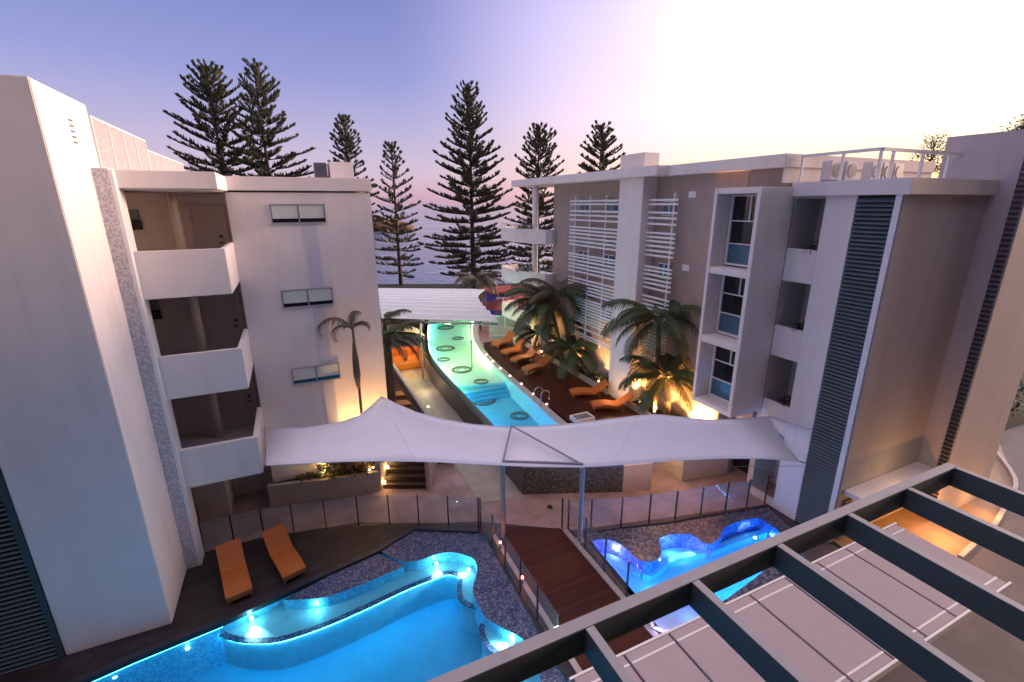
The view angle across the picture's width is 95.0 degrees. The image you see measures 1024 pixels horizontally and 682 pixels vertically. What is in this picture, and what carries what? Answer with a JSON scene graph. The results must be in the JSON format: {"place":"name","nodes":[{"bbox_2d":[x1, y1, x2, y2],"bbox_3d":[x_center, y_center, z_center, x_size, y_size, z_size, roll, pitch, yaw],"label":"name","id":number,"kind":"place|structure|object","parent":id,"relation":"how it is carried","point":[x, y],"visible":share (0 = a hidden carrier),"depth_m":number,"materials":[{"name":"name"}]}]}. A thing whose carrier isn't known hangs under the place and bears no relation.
{"place":"outdoors","nodes":[
{"label":"outdoors","id":0,"kind":"place"},
{"bbox_2d":[0,521,656,681],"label":"pool deck","id":1,"kind":"structure","parent":0,"point":[201,600],"depth_m":14.48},
{"bbox_2d":[215,538,252,605],"bbox_3d":[-8.570,7.073,14.464,0.700,0.773,2.000,-12,20,-35],"label":"sun lounger","id":2,"kind":"object","parent":1,"relation":"on","point":[235,578],"visible":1,"depth_m":14.53,"materials":[{"name":"fabric"}]},
{"bbox_2d":[262,523,305,584],"bbox_3d":[-7.389,6.854,15.193,0.700,0.773,2.000,-14,21,-40],"label":"sun lounger","id":3,"kind":"object","parent":1,"relation":"on","point":[287,560],"visible":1,"depth_m":15.24,"materials":[{"name":"fabric"}]},
{"bbox_2d":[68,526,567,681],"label":"swimming pool","id":4,"kind":"structure","parent":1,"relation":"in","point":[401,607],"depth_m":13.87,"materials":[{"name":"liquid"}]},
{"bbox_2d":[198,494,478,552],"bbox_3d":[-5.809,6.229,16.513,9.245,1.220,0.744,-2,16,-8],"label":"glass fence","id":5,"kind":"object","parent":1,"relation":"on","point":[357,516],"visible":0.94,"depth_m":16.70,"materials":[{"name":"grey"}]},
{"bbox_2d":[479,497,559,625],"bbox_3d":[0.025,6.820,14.409,0.084,1.220,5.494,-8,18,-24],"label":"glass fence","id":6,"kind":"object","parent":1,"relation":"on","point":[537,608],"visible":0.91,"depth_m":14.04,"materials":[{"name":"grey"}]},
{"bbox_2d":[493,534,581,673],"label":"kerb","id":7,"kind":"structure","parent":1,"relation":"on","point":[550,625],"depth_m":13.88,"materials":[{"name":"concrete"}]},
{"bbox_2d":[264,396,811,543],"bbox_3d":[0.621,4.533,17.656,19.468,3.783,4.515,-1,16,-2],"label":"shade sail","id":8,"kind":"object","parent":1,"relation":"on","point":[382,429],"visible":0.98,"depth_m":16.36,"materials":[{"name":"fabric"}]},
{"bbox_2d":[567,500,629,596],"bbox_3d":[2.697,6.579,15.194,0.044,1.220,3.344,-8,18,-24],"label":"glass fence","id":9,"kind":"object","parent":1,"relation":"on","point":[627,580],"visible":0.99,"depth_m":14.77,"materials":[{"name":"grey"}]},
{"bbox_2d":[563,529,658,637],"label":"kerb","id":10,"kind":"structure","parent":1,"relation":"on","point":[605,577],"depth_m":14.77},
{"bbox_2d":[373,214,413,231],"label":"headland","id":11,"kind":"structure","parent":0,"point":[381,225],"depth_m":260.72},
{"bbox_2d":[371,204,553,283],"bbox_3d":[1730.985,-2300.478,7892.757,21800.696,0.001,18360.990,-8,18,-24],"label":"sea","id":12,"kind":"structure","parent":0,"point":[427,272],"depth_m":166.27,"materials":[{"name":"liquid"}]},
{"bbox_2d":[405,376,523,502],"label":"walkway","id":13,"kind":"structure","parent":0,"point":[482,482],"depth_m":20.61,"materials":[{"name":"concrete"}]},
{"bbox_2d":[194,320,775,551],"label":"plaza floor","id":14,"kind":"structure","parent":0,"point":[525,510],"depth_m":18.15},
{"bbox_2d":[0,74,386,654],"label":"apartment building","id":15,"kind":"structure","parent":14,"relation":"on","point":[166,352],"depth_m":12.92,"materials":[{"name":"white paint"}]},
{"bbox_2d":[0,468,65,674],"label":"louvre screen","id":16,"kind":"object","parent":15,"relation":"attached to","point":[29,635],"visible":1,"depth_m":11.50,"materials":[{"name":"grey metal"}]},
{"bbox_2d":[128,209,142,229],"bbox_3d":[-12.554,-3.915,15.155,0.920,0.650,0.055,-8,18,-24],"label":"corridor window","id":17,"kind":"structure","parent":15,"relation":"in","point":[135,220],"depth_m":15.28,"materials":[{"name":"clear glass"}]},
{"bbox_2d":[149,300,161,318],"bbox_3d":[-12.542,-1.036,15.997,0.920,0.650,0.055,-8,18,-24],"label":"corridor window","id":18,"kind":"structure","parent":15,"relation":"in","point":[154,305],"depth_m":16.11,"materials":[{"name":"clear glass"}]},
{"bbox_2d":[186,206,228,248],"bbox_3d":[-10.434,-3.518,16.260,1.080,2.250,0.114,-8,18,-24],"label":"door","id":19,"kind":"structure","parent":15,"relation":"in","point":[208,227],"depth_m":16.16,"materials":[{"name":"paint"}]},
{"bbox_2d":[203,292,243,349],"bbox_3d":[-10.422,-0.639,17.102,1.080,2.250,0.114,-8,18,-24],"label":"door","id":20,"kind":"structure","parent":15,"relation":"in","point":[224,315],"depth_m":17.08,"materials":[{"name":"paint"}]},
{"bbox_2d":[222,374,256,428],"bbox_3d":[-10.410,2.241,17.944,1.080,2.250,0.114,-8,18,-24],"label":"door","id":21,"kind":"structure","parent":15,"relation":"in","point":[240,406],"depth_m":18.04,"materials":[{"name":"paint"}]},
{"bbox_2d":[269,204,327,223],"bbox_3d":[-7.422,-4.429,16.323,1.820,0.650,0.069,-8,18,-24],"label":"window","id":22,"kind":"structure","parent":15,"relation":"in","point":[280,213],"depth_m":16.32,"materials":[{"name":"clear glass"}]},
{"bbox_2d":[280,287,334,308],"bbox_3d":[-7.451,-1.583,17.135,1.790,0.650,0.069,-8,18,-24],"label":"window","id":23,"kind":"structure","parent":15,"relation":"in","point":[312,296],"depth_m":17.13,"materials":[{"name":"clear glass"}]},
{"bbox_2d":[291,363,341,385],"bbox_3d":[-7.480,1.254,17.945,1.760,0.650,0.069,-8,18,-24],"label":"window","id":24,"kind":"structure","parent":15,"relation":"in","point":[331,371],"depth_m":17.95,"materials":[{"name":"clear glass"}]},
{"bbox_2d":[267,462,380,505],"bbox_3d":[-7.406,5.783,18.667,4.087,0.880,1.149,-8,18,-24],"label":"garden planter","id":25,"kind":"object","parent":14,"relation":"on","point":[288,491],"visible":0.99,"depth_m":18.44,"materials":[{"name":"grey concrete"}]},
{"bbox_2d":[294,471,317,484],"bbox_3d":[-8.111,5.346,18.534,0.955,0.272,0.957,-8,18,-24],"label":"shrub","id":26,"kind":"object","parent":25,"relation":"on","point":[307,474],"visible":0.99,"depth_m":18.56,"materials":[{"name":"green plant"}]},
{"bbox_2d":[316,462,352,480],"bbox_3d":[-7.175,4.975,18.798,1.403,0.813,1.479,9,19,28],"label":"shrub","id":27,"kind":"object","parent":25,"relation":"on","point":[334,469],"visible":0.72,"depth_m":18.54,"materials":[{"name":"green plant"}]},
{"bbox_2d":[315,311,370,470],"bbox_3d":[-6.266,2.100,18.289,2.009,6.598,0.926,-4,17,-11],"label":"palm tree","id":28,"kind":"object","parent":25,"relation":"on","point":[355,363],"visible":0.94,"depth_m":17.54,"materials":[{"name":"green plant"}]},
{"bbox_2d":[338,462,368,477],"bbox_3d":[-6.466,5.036,18.998,1.266,0.584,1.314,-14,21,-40],"label":"shrub","id":29,"kind":"object","parent":25,"relation":"on","point":[355,466],"visible":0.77,"depth_m":18.84,"materials":[{"name":"green plant"}]},
{"bbox_2d":[358,462,375,475],"bbox_3d":[-5.839,5.093,19.073,0.991,0.450,0.965,-8,18,-24],"label":"shrub","id":30,"kind":"object","parent":25,"relation":"on","point":[372,465],"visible":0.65,"depth_m":19.04,"materials":[{"name":"green plant"}]},
{"bbox_2d":[381,319,418,333],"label":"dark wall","id":31,"kind":"structure","parent":14,"relation":"on","point":[412,325],"depth_m":41.94,"materials":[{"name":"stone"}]},
{"bbox_2d":[382,324,427,370],"bbox_3d":[-8.207,0.347,34.827,3.600,2.250,4.600,-8,18,-24],"label":"cabana","id":32,"kind":"object","parent":14,"relation":"on","point":[413,362],"visible":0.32,"depth_m":34.16,"materials":[{"name":"orange fabric"}]},
{"bbox_2d":[376,462,436,489],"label":"garden steps","id":33,"kind":"structure","parent":14,"relation":"on","point":[406,475],"depth_m":19.47,"materials":[{"name":"wood"}]},
{"bbox_2d":[385,371,441,463],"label":"timber platform","id":34,"kind":"structure","parent":14,"relation":"on","point":[399,386],"depth_m":27.65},
{"bbox_2d":[381,309,411,399],"bbox_3d":[-6.594,1.108,24.608,2.989,5.529,2.998,-8,18,-24],"label":"palm tree","id":35,"kind":"object","parent":34,"relation":"on","point":[388,315],"visible":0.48,"depth_m":24.13,"materials":[{"name":"green plant"}]},
{"bbox_2d":[395,391,405,399],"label":"sun lounger","id":36,"kind":"object","parent":34,"relation":"on","point":[400,394],"visible":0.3,"depth_m":26.49,"materials":[{"name":"fabric"}]},
{"bbox_2d":[396,400,410,408],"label":"sun lounger","id":37,"kind":"object","parent":34,"relation":"on","point":[405,403],"visible":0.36,"depth_m":25.34,"materials":[{"name":"fabric"}]},
{"bbox_2d":[382,319,427,402],"bbox_3d":[-5.676,1.797,22.329,3.525,5.472,3.570,-8,18,-24],"label":"palm tree","id":38,"kind":"object","parent":34,"relation":"on","point":[390,334],"visible":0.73,"depth_m":21.88,"materials":[{"name":"green plant"}]},
{"bbox_2d":[393,363,453,466],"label":"wall","id":39,"kind":"structure","parent":14,"relation":"on","point":[412,394],"depth_m":27.25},
{"bbox_2d":[378,288,497,378],"bbox_3d":[-6.388,-1.151,35.880,9.417,4.520,13.557,-2,16,-7],"label":"ribbed canopy","id":40,"kind":"object","parent":14,"relation":"on","point":[443,304],"visible":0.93,"depth_m":32.62,"materials":[{"name":"grey metal"}]},
{"bbox_2d":[453,271,505,329],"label":"palm tree","id":41,"kind":"object","parent":14,"relation":"on","point":[472,281],"visible":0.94,"depth_m":41.66,"materials":[{"name":"green plant"}]},
{"bbox_2d":[483,298,525,327],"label":"market parasol","id":42,"kind":"object","parent":14,"relation":"on","point":[495,305],"visible":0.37,"depth_m":42.50,"materials":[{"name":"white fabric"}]},
{"bbox_2d":[422,320,622,493],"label":"stream pool","id":43,"kind":"structure","parent":14,"relation":"on","point":[485,390],"depth_m":26.79,"materials":[{"name":"liquid"}]},
{"bbox_2d":[534,387,549,405],"bbox_3d":[1.543,2.842,24.426,0.650,0.820,0.590,-8,18,-24],"label":"pool handrail","id":44,"kind":"object","parent":43,"relation":"on","point":[542,395],"visible":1,"depth_m":24.29,"materials":[{"name":"silver metal"}]},
{"bbox_2d":[484,339,639,422],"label":"terrace","id":45,"kind":"structure","parent":14,"relation":"on","point":[563,404],"depth_m":26.70,"materials":[{"name":"wood"}]},
{"bbox_2d":[491,331,513,347],"bbox_3d":[-0.630,-0.092,34.577,0.700,0.773,2.000,13,21,37],"label":"sun lounger","id":46,"kind":"object","parent":45,"relation":"on","point":[508,337],"visible":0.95,"depth_m":34.60,"materials":[{"name":"fabric"}]},
{"bbox_2d":[489,315,526,338],"bbox_3d":[-0.319,-1.046,35.899,2.932,1.860,0.250,2,16,8],"label":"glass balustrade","id":47,"kind":"object","parent":45,"relation":"on","point":[494,336],"visible":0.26,"depth_m":36.10,"materials":[{"name":"glass"}]},
{"bbox_2d":[500,339,525,356],"bbox_3d":[0.151,0.461,32.675,2.000,0.773,0.700,-16,22,-42],"label":"sun lounger","id":48,"kind":"object","parent":45,"relation":"on","point":[508,351],"visible":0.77,"depth_m":32.43,"materials":[{"name":"fabric"}]},
{"bbox_2d":[510,347,539,364],"bbox_3d":[0.869,0.932,31.054,2.000,0.773,0.700,-13,21,-38],"label":"sun lounger","id":49,"kind":"object","parent":45,"relation":"on","point":[529,354],"visible":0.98,"depth_m":30.92,"materials":[{"name":"fabric"}]},
{"bbox_2d":[512,324,558,351],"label":"palm tree","id":50,"kind":"object","parent":45,"relation":"on","point":[525,334],"visible":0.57,"depth_m":29.66,"materials":[{"name":"green plant"}]},
{"bbox_2d":[522,354,552,373],"bbox_3d":[1.601,1.446,29.285,2.000,0.773,0.700,-12,20,-35],"label":"sun lounger","id":51,"kind":"object","parent":45,"relation":"on","point":[543,362],"visible":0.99,"depth_m":29.25,"materials":[{"name":"fabric"}]},
{"bbox_2d":[538,334,597,380],"bbox_3d":[3.544,0.772,28.303,4.059,2.515,4.023,-8,18,-24],"label":"palm tree","id":52,"kind":"object","parent":45,"relation":"on","point":[559,344],"visible":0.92,"depth_m":27.58,"materials":[{"name":"green plant"}]},
{"bbox_2d":[569,379,608,398],"bbox_3d":[4.166,2.578,25.375,2.000,0.773,0.700,-3,16,-9],"label":"sun lounger","id":53,"kind":"object","parent":45,"relation":"on","point":[595,389],"visible":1,"depth_m":25.23,"materials":[{"name":"fabric"}]},
{"bbox_2d":[525,340,663,414],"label":"planter kerb","id":54,"kind":"structure","parent":45,"relation":"on","point":[583,376],"depth_m":27.28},
{"bbox_2d":[502,283,589,359],"bbox_3d":[2.425,-1.250,29.771,5.502,5.325,5.710,4,17,13],"label":"palm tree","id":55,"kind":"object","parent":54,"relation":"on","point":[526,318],"visible":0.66,"depth_m":28.07,"materials":[{"name":"green plant"}]},
{"bbox_2d":[520,277,594,367],"bbox_3d":[3.046,-1.294,29.262,4.894,5.716,5.248,-8,18,-24],"label":"palm tree","id":56,"kind":"object","parent":54,"relation":"on","point":[559,286],"visible":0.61,"depth_m":28.09,"materials":[{"name":"green plant"}]},
{"bbox_2d":[589,371,606,381],"bbox_3d":[4.981,2.020,26.961,1.136,0.569,1.235,-8,18,-24],"label":"shrub","id":57,"kind":"object","parent":54,"relation":"on","point":[596,374],"visible":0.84,"depth_m":27.00,"materials":[{"name":"green plant"}]},
{"bbox_2d":[599,299,701,412],"bbox_3d":[6.710,0.716,21.853,4.454,5.926,5.085,14,22,40],"label":"palm tree","id":58,"kind":"object","parent":54,"relation":"on","point":[630,317],"visible":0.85,"depth_m":20.54,"materials":[{"name":"green plant"}]},
{"bbox_2d":[617,353,698,414],"bbox_3d":[6.899,2.314,21.076,4.163,3.339,4.124,-8,18,-24],"label":"palm tree","id":59,"kind":"object","parent":54,"relation":"on","point":[669,363],"visible":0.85,"depth_m":20.46,"materials":[{"name":"green plant"}]},
{"bbox_2d":[661,408,681,415],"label":"shrub","id":60,"kind":"object","parent":54,"relation":"on","point":[673,412],"visible":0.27,"depth_m":21.95,"materials":[{"name":"green plant"}]},
{"bbox_2d":[590,392,633,411],"bbox_3d":[5.028,3.065,23.699,2.000,0.773,0.700,-1,16,-3],"label":"sun lounger","id":61,"kind":"object","parent":45,"relation":"on","point":[615,404],"visible":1,"depth_m":23.54,"materials":[{"name":"fabric"}]},
{"bbox_2d":[561,476,769,528],"bbox_3d":[5.807,5.975,17.216,8.140,1.220,0.370,-3,17,-9],"label":"glass fence","id":62,"kind":"object","parent":14,"relation":"on","point":[675,506],"visible":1,"depth_m":17.10,"materials":[{"name":"grey"}]},
{"bbox_2d":[622,459,732,491],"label":"terrace front wall","id":63,"kind":"structure","parent":14,"relation":"on","point":[636,477],"depth_m":19.63,"materials":[{"name":"paint"}]},
{"bbox_2d":[501,129,1023,542],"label":"hotel wing","id":64,"kind":"structure","parent":14,"relation":"on","point":[899,358],"depth_m":16.13,"materials":[{"name":"paint"}]},
{"bbox_2d":[514,222,542,228],"bbox_3d":[1.075,-7.757,31.537,1.953,0.513,1.805,-1,16,-2],"label":"balcony plant","id":65,"kind":"object","parent":64,"relation":"on","point":[523,226],"visible":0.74,"depth_m":31.27,"materials":[{"name":"green plant"}]},
{"bbox_2d":[515,264,541,271],"bbox_3d":[1.086,-5.044,32.329,2.094,0.519,1.987,-8,18,-24],"label":"balcony plant","id":66,"kind":"object","parent":64,"relation":"on","point":[524,268],"visible":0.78,"depth_m":32.14,"materials":[{"name":"green plant"}]},
{"bbox_2d":[578,250,587,263],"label":"facade window","id":67,"kind":"structure","parent":64,"relation":"in","point":[580,251],"depth_m":27.53,"materials":[{"name":"clear glass"}]},
{"bbox_2d":[580,202,589,212],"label":"facade window","id":68,"kind":"structure","parent":64,"relation":"in","point":[582,207],"depth_m":26.74,"materials":[{"name":"clear glass"}]},
{"bbox_2d":[567,195,618,349],"bbox_3d":[4.659,-3.832,26.361,0.449,8.320,5.000,-8,18,-24],"label":"trellis","id":69,"kind":"object","parent":64,"relation":"attached to","point":[584,336],"visible":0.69,"depth_m":26.18,"materials":[{"name":"white metal"}]},
{"bbox_2d":[602,307,611,320],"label":"facade window","id":70,"kind":"structure","parent":64,"relation":"in","point":[606,307],"depth_m":26.06,"materials":[{"name":"clear glass"}]},
{"bbox_2d":[604,254,614,269],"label":"facade window","id":71,"kind":"structure","parent":64,"relation":"in","point":[608,256],"depth_m":25.27,"materials":[{"name":"blue glass"}]},
{"bbox_2d":[607,201,617,212],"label":"facade window","id":72,"kind":"structure","parent":64,"relation":"in","point":[609,207],"depth_m":24.50,"materials":[{"name":"blue glass"}]},
{"bbox_2d":[637,193,681,369],"bbox_3d":[6.833,-2.518,21.839,0.449,8.320,1.926,-8,18,-24],"label":"trellis","id":73,"kind":"object","parent":64,"relation":"attached to","point":[669,252],"visible":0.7,"depth_m":21.31,"materials":[{"name":"white metal"}]},
{"bbox_2d":[658,262,670,279],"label":"facade window","id":74,"kind":"structure","parent":64,"relation":"in","point":[663,265],"depth_m":21.63,"materials":[{"name":"clear glass"}]},
{"bbox_2d":[662,201,676,215],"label":"facade window","id":75,"kind":"structure","parent":64,"relation":"in","point":[667,208],"depth_m":20.88,"materials":[{"name":"blue glass"}]},
{"bbox_2d":[708,345,735,402],"bbox_3d":[8.425,1.213,18.070,0.470,2.280,1.570,-8,18,-24],"label":"window","id":76,"kind":"structure","parent":64,"relation":"in","point":[723,359],"depth_m":18.29,"materials":[{"name":"blue glass"}]},
{"bbox_2d":[716,275,745,337],"bbox_3d":[8.415,-1.292,17.338,0.470,2.260,1.570,-8,18,-24],"label":"window","id":77,"kind":"structure","parent":64,"relation":"in","point":[732,288],"depth_m":17.54,"materials":[{"name":"blue glass"}]},
{"bbox_2d":[724,194,756,266],"bbox_3d":[8.404,-3.883,16.580,0.470,2.460,1.570,-8,18,-24],"label":"window","id":78,"kind":"structure","parent":64,"relation":"in","point":[742,211],"depth_m":16.77,"materials":[{"name":"blue glass"}]},
{"bbox_2d":[779,394,791,405],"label":"balcony plant","id":79,"kind":"object","parent":64,"relation":"on","point":[783,400],"visible":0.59,"depth_m":17.20,"materials":[{"name":"green plant"}]},
{"bbox_2d":[790,320,804,330],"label":"balcony plant","id":80,"kind":"object","parent":64,"relation":"on","point":[800,326],"visible":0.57,"depth_m":16.41,"materials":[{"name":"green plant"}]},
{"bbox_2d":[803,240,818,251],"bbox_3d":[10.105,-3.145,15.611,0.864,0.451,0.808,-8,18,-24],"label":"balcony plant","id":81,"kind":"object","parent":64,"relation":"on","point":[813,247],"visible":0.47,"depth_m":15.67,"materials":[{"name":"green plant"}]},
{"bbox_2d":[820,160,840,180],"bbox_3d":[10.437,-5.537,15.331,0.560,0.660,0.335,-8,18,-24],"label":"air conditioner","id":82,"kind":"object","parent":64,"relation":"on","point":[830,170],"visible":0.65,"depth_m":15.18,"materials":[{"name":"grey metal"}]},
{"bbox_2d":[841,161,857,179],"bbox_3d":[11.094,-5.610,15.568,0.560,0.660,0.335,-8,18,-24],"label":"air conditioner","id":83,"kind":"object","parent":64,"relation":"on","point":[849,170],"visible":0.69,"depth_m":15.40,"materials":[{"name":"grey metal"}]},
{"bbox_2d":[860,162,882,179],"bbox_3d":[12.295,-5.755,16.046,0.560,0.660,0.335,-8,18,-24],"label":"air conditioner","id":84,"kind":"object","parent":64,"relation":"on","point":[868,170],"visible":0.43,"depth_m":15.90,"materials":[{"name":"grey metal"}]},
{"bbox_2d":[798,147,962,181],"bbox_3d":[12.079,-5.702,15.479,4.340,0.880,2.450,-8,18,-24],"label":"roof railing","id":85,"kind":"object","parent":64,"relation":"on","point":[883,149],"visible":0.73,"depth_m":14.41,"materials":[{"name":"white metal"}]},
{"bbox_2d":[880,162,893,178],"bbox_3d":[12.885,-5.833,16.307,0.560,0.660,0.335,-8,18,-24],"label":"air conditioner","id":86,"kind":"object","parent":64,"relation":"on","point":[884,172],"visible":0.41,"depth_m":16.09,"materials":[{"name":"grey metal"}]},
{"bbox_2d":[891,163,904,177],"bbox_3d":[13.475,-5.912,16.568,0.560,0.660,0.335,-8,18,-24],"label":"air conditioner","id":87,"kind":"object","parent":64,"relation":"on","point":[898,170],"visible":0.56,"depth_m":16.38,"materials":[{"name":"grey metal"}]},
{"bbox_2d":[0,0,1023,204],"label":"sky","id":88,"kind":"structure","parent":0,"point":[683,81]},
{"bbox_2d":[491,526,651,681],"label":"boardwalk","id":89,"kind":"structure","parent":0,"point":[558,568],"depth_m":14.57,"materials":[{"name":"wood"}]},
{"bbox_2d":[569,412,594,422],"bbox_3d":[3.369,3.705,22.518,1.000,0.220,0.700,-8,18,-24],"label":"towel bin","id":90,"kind":"object","parent":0,"point":[581,417],"visible":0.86,"depth_m":22.43,"materials":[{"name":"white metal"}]},
{"bbox_2d":[378,283,1023,680],"bbox_3d":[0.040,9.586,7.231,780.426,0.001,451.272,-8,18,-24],"label":"ground","id":91,"kind":"structure","parent":0,"point":[1014,421],"depth_m":31.13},
{"bbox_2d":[163,58,275,176],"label":"pine tree","id":92,"kind":"object","parent":91,"relation":"on","point":[206,85],"visible":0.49,"depth_m":60.94,"materials":[{"name":"green plant"}]},
{"bbox_2d":[214,57,315,176],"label":"pine tree","id":93,"kind":"object","parent":91,"relation":"on","point":[258,118],"visible":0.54,"depth_m":60.33,"materials":[{"name":"green plant"}]},
{"bbox_2d":[327,113,388,243],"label":"pine tree","id":94,"kind":"object","parent":91,"relation":"on","point":[347,139],"visible":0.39,"depth_m":62.59,"materials":[{"name":"green plant"}]},
{"bbox_2d":[369,140,424,284],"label":"pine tree","id":95,"kind":"object","parent":91,"relation":"on","point":[399,206],"visible":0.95,"depth_m":65.22,"materials":[{"name":"green plant"}]},
{"bbox_2d":[417,80,526,288],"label":"pine tree","id":96,"kind":"object","parent":91,"relation":"on","point":[467,113],"visible":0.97,"depth_m":59.80,"materials":[{"name":"green plant"}]},
{"bbox_2d":[482,285,531,316],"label":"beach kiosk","id":97,"kind":"object","parent":91,"relation":"on","point":[501,290],"visible":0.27,"depth_m":48.72,"materials":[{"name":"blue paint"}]},
{"bbox_2d":[501,122,564,273],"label":"pine tree","id":98,"kind":"object","parent":91,"relation":"on","point":[542,153],"visible":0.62,"depth_m":63.86,"materials":[{"name":"green plant"}]},
{"bbox_2d":[578,120,625,172],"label":"pine tree","id":99,"kind":"object","parent":91,"relation":"on","point":[602,146],"visible":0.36,"depth_m":60.67,"materials":[{"name":"green plant"}]},
{"bbox_2d":[584,506,805,681],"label":"spa pool","id":100,"kind":"structure","parent":91,"relation":"in","point":[677,548],"depth_m":16.44,"materials":[{"name":"liquid"}]},
{"bbox_2d":[649,605,698,633],"bbox_3d":[4.652,7.789,13.096,1.776,0.140,1.007,-8,18,-24],"label":"plunge tub","id":101,"kind":"object","parent":100,"relation":"on","point":[675,618],"visible":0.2,"depth_m":13.15,"materials":[{"name":"tile"}]},
{"bbox_2d":[909,128,952,174],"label":"gum tree","id":102,"kind":"object","parent":91,"relation":"on","point":[934,144],"visible":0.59,"depth_m":37.22,"materials":[{"name":"green plant"}]},
{"bbox_2d":[999,114,1023,131],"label":"gum tree","id":103,"kind":"object","parent":91,"relation":"on","point":[1020,127],"visible":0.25,"depth_m":33.16,"materials":[{"name":"green plant"}]},
{"bbox_2d":[1011,380,1023,416],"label":"shrub","id":104,"kind":"object","parent":91,"relation":"on","point":[1021,390],"visible":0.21,"depth_m":25.86,"materials":[{"name":"green plant"}]},
{"bbox_2d":[574,424,1023,681],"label":"paving","id":105,"kind":"structure","parent":0,"point":[982,648],"depth_m":13.11,"materials":[{"name":"concrete"}]},
{"bbox_2d":[426,462,1023,681],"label":"pergola","id":106,"kind":"object","parent":105,"relation":"on","point":[590,635],"visible":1,"depth_m":5.48,"materials":[{"name":"paint"}]},
{"bbox_2d":[569,522,1011,681],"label":"awning roof","id":107,"kind":"structure","parent":105,"relation":"on","point":[785,617],"depth_m":9.20,"materials":[{"name":"fabric"}]},
{"bbox_2d":[957,451,1017,559],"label":"curved kerb","id":108,"kind":"structure","parent":105,"relation":"on","point":[966,550],"depth_m":17.43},
{"bbox_2d":[834,445,1012,555],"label":"entrance floor","id":109,"kind":"structure","parent":0,"point":[934,534],"depth_m":17.14,"materials":[{"name":"tile"}]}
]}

